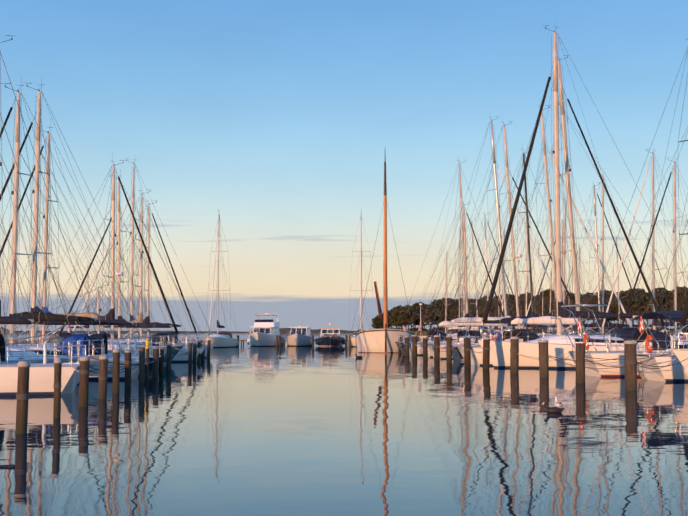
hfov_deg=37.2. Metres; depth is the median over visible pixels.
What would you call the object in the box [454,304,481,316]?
tree
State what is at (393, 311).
tree
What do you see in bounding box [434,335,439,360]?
pile
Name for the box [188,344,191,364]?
pile
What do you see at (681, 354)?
yacht
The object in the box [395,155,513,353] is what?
yacht
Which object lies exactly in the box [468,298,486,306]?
tree
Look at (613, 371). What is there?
yacht
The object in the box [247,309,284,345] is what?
motor yacht
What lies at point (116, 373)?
pile
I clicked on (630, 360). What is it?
pile
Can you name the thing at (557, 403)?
gull
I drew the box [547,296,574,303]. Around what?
tree
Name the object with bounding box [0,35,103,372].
yacht
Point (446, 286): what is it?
yacht
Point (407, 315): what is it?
tree
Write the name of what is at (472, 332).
yacht
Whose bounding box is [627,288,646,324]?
tree
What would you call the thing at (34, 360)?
yacht
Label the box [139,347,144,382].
pile
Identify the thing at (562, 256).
yacht
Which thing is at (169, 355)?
pile
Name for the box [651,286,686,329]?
tree
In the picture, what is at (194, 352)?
pile
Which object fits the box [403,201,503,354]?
yacht
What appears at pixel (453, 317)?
tree
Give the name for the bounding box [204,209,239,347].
yacht
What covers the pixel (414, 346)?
pile
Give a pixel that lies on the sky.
(283, 118)
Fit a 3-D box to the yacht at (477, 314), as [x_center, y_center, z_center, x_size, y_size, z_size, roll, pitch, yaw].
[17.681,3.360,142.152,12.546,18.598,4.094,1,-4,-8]
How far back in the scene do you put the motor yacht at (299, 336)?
139.87 m
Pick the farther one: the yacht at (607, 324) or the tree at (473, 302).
the tree at (473, 302)
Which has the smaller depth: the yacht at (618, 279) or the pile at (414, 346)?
the pile at (414, 346)
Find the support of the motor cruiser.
on the water
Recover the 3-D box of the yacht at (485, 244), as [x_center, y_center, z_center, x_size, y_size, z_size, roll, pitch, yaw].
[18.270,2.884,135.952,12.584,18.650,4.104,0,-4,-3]
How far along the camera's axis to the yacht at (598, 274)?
98.02 m
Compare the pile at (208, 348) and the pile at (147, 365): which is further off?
the pile at (208, 348)
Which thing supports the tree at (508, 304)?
on the land
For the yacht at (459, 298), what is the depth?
151.29 m
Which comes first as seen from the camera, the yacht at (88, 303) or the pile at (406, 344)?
the pile at (406, 344)
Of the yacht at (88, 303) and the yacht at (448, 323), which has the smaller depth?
the yacht at (448, 323)
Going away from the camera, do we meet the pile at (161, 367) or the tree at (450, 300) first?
the pile at (161, 367)
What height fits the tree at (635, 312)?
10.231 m
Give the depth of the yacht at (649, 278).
149.51 m
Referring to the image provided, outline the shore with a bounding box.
[0,327,544,332]
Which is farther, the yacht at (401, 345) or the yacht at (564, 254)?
the yacht at (564, 254)
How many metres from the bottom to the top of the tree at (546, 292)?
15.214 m
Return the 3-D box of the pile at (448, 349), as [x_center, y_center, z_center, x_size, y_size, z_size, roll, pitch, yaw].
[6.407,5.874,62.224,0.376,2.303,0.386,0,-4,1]
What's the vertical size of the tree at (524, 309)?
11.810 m
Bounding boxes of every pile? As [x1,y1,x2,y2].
[15,361,29,433]
[53,358,61,417]
[78,357,89,406]
[98,355,107,398]
[112,349,119,393]
[124,349,131,387]
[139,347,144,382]
[146,349,148,380]
[152,347,158,377]
[159,347,163,374]
[166,343,171,371]
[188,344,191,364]
[193,344,196,362]
[197,342,200,361]
[201,340,204,359]
[207,340,210,358]
[345,335,347,346]
[398,336,402,353]
[404,336,408,355]
[411,335,416,357]
[422,337,427,358]
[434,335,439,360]
[446,335,451,363]
[464,338,470,365]
[483,337,489,368]
[510,337,518,372]
[538,340,548,377]
[575,343,584,382]
[624,341,636,390]
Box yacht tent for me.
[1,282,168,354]
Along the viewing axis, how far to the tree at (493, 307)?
326.61 m
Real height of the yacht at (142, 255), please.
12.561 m
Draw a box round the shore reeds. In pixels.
[353,331,682,337]
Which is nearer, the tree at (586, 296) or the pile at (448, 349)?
the pile at (448, 349)
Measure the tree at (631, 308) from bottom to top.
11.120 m
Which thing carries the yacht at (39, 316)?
on the water
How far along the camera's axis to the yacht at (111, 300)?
60.09 m
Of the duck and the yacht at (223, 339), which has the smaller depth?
the duck
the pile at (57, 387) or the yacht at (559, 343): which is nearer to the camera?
the pile at (57, 387)
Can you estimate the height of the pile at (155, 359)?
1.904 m
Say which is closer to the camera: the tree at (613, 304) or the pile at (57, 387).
the pile at (57, 387)
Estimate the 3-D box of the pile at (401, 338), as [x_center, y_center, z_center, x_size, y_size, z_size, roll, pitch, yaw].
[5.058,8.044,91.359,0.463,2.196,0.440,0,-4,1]
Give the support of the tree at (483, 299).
on the land
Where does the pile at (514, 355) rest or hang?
in the water
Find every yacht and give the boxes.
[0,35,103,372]
[0,83,149,379]
[0,84,164,375]
[0,114,79,362]
[0,130,152,354]
[0,155,89,395]
[18,153,183,364]
[54,262,102,335]
[59,169,204,361]
[63,190,196,346]
[67,199,199,342]
[69,159,213,357]
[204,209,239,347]
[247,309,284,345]
[285,326,311,345]
[348,219,373,346]
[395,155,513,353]
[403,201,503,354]
[417,116,576,356]
[418,250,470,340]
[424,233,498,336]
[428,123,589,358]
[433,219,511,335]
[443,274,481,333]
[444,213,520,331]
[449,143,600,360]
[457,105,631,357]
[461,52,668,365]
[469,227,541,333]
[478,27,687,368]
[485,285,515,329]
[490,277,512,329]
[493,206,577,336]
[522,198,617,335]
[526,219,610,333]
[531,271,575,334]
[538,293,552,334]
[539,183,645,335]
[550,47,687,376]
[552,246,613,334]
[556,170,671,335]
[586,238,646,331]
[601,149,687,335]
[621,159,687,339]
[624,254,679,332]
[632,221,687,381]
[672,298,687,371]
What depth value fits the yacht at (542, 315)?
293.92 m
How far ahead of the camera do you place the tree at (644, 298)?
285.32 m
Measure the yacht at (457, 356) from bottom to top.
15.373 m
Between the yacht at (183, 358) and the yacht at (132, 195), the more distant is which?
the yacht at (132, 195)
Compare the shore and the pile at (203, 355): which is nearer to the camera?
the pile at (203, 355)
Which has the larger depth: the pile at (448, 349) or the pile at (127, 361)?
the pile at (448, 349)
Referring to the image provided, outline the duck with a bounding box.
[543,402,564,412]
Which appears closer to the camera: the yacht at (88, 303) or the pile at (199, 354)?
the pile at (199, 354)
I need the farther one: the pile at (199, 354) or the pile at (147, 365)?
the pile at (199, 354)
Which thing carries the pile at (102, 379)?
on the water
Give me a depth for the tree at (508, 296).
323.30 m
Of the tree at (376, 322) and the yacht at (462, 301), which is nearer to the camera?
the yacht at (462, 301)
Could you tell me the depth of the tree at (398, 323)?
390.95 m
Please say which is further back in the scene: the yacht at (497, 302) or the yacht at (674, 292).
the yacht at (497, 302)
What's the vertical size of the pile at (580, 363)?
2.092 m
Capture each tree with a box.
[372,317,383,327]
[389,305,404,316]
[393,316,402,328]
[397,305,423,323]
[397,307,410,328]
[399,306,421,327]
[411,310,423,323]
[412,302,424,326]
[422,300,448,327]
[436,298,458,332]
[442,314,455,331]
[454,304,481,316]
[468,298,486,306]
[468,306,483,317]
[479,304,499,316]
[480,295,498,327]
[494,299,512,314]
[498,294,514,328]
[507,299,538,329]
[511,295,547,312]
[538,288,554,325]
[543,301,555,330]
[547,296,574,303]
[565,291,593,299]
[568,288,612,322]
[591,303,612,319]
[595,289,625,322]
[605,295,625,311]
[613,288,633,327]
[614,304,637,323]
[620,291,667,328]
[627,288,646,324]
[627,310,645,327]
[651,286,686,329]
[662,303,672,321]
[665,288,687,327]
[669,290,687,310]
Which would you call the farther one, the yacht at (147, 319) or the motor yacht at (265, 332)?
the motor yacht at (265, 332)
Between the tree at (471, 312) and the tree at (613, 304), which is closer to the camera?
the tree at (613, 304)
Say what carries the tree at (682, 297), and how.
on the land
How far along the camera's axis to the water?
17.66 m
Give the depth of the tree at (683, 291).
286.21 m
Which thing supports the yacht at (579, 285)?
on the water
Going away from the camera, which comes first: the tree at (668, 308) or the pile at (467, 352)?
the pile at (467, 352)
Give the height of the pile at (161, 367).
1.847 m
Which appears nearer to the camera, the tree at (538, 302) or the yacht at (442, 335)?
the yacht at (442, 335)
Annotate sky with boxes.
[0,0,687,331]
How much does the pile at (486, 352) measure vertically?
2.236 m
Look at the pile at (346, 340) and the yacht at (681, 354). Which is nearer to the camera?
the yacht at (681, 354)
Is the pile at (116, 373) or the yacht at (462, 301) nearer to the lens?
the pile at (116, 373)
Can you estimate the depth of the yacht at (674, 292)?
77.59 m
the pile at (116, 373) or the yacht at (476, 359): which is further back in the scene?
the yacht at (476, 359)
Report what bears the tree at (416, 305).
on the land
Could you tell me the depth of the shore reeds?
347.52 m
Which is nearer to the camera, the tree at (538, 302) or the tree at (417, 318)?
the tree at (538, 302)
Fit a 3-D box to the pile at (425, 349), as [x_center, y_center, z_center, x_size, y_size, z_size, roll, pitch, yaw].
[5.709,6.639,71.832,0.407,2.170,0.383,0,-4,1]
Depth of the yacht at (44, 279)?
49.12 m
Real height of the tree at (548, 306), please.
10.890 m
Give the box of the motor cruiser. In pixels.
[315,324,344,345]
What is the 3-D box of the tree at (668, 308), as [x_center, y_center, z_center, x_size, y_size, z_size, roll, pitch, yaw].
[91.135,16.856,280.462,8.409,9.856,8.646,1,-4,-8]
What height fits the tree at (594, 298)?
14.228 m
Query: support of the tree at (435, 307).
on the land
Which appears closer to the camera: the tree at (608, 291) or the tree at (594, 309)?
the tree at (594, 309)
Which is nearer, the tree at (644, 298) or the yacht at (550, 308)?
the yacht at (550, 308)
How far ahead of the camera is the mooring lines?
38.67 m
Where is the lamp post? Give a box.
[419,303,421,341]
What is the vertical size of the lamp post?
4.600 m
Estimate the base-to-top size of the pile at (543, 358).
2.185 m
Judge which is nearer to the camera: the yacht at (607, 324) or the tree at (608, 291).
the yacht at (607, 324)
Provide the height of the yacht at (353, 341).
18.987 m
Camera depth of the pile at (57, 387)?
22.63 m
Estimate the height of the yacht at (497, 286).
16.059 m
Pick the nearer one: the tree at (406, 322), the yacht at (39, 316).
the yacht at (39, 316)
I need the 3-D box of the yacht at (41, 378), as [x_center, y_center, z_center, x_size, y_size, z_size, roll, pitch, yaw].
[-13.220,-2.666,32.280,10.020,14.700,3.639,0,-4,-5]
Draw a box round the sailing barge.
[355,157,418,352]
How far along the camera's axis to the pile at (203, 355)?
69.04 m
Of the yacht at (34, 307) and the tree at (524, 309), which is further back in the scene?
the tree at (524, 309)
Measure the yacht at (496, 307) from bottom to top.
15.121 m
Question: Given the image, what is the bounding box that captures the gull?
[554,397,561,405]
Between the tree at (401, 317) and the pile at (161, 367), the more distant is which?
the tree at (401, 317)
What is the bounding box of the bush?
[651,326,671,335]
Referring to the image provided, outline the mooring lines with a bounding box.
[61,342,687,376]
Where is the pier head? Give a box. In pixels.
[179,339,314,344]
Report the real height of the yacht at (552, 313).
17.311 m
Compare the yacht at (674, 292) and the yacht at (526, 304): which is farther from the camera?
the yacht at (526, 304)
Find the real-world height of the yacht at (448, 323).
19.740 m
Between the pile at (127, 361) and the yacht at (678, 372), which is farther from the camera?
the yacht at (678, 372)
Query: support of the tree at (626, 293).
on the land
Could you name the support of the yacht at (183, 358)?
on the water
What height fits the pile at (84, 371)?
1.872 m
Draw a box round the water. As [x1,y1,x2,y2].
[0,333,687,515]
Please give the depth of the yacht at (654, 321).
82.13 m

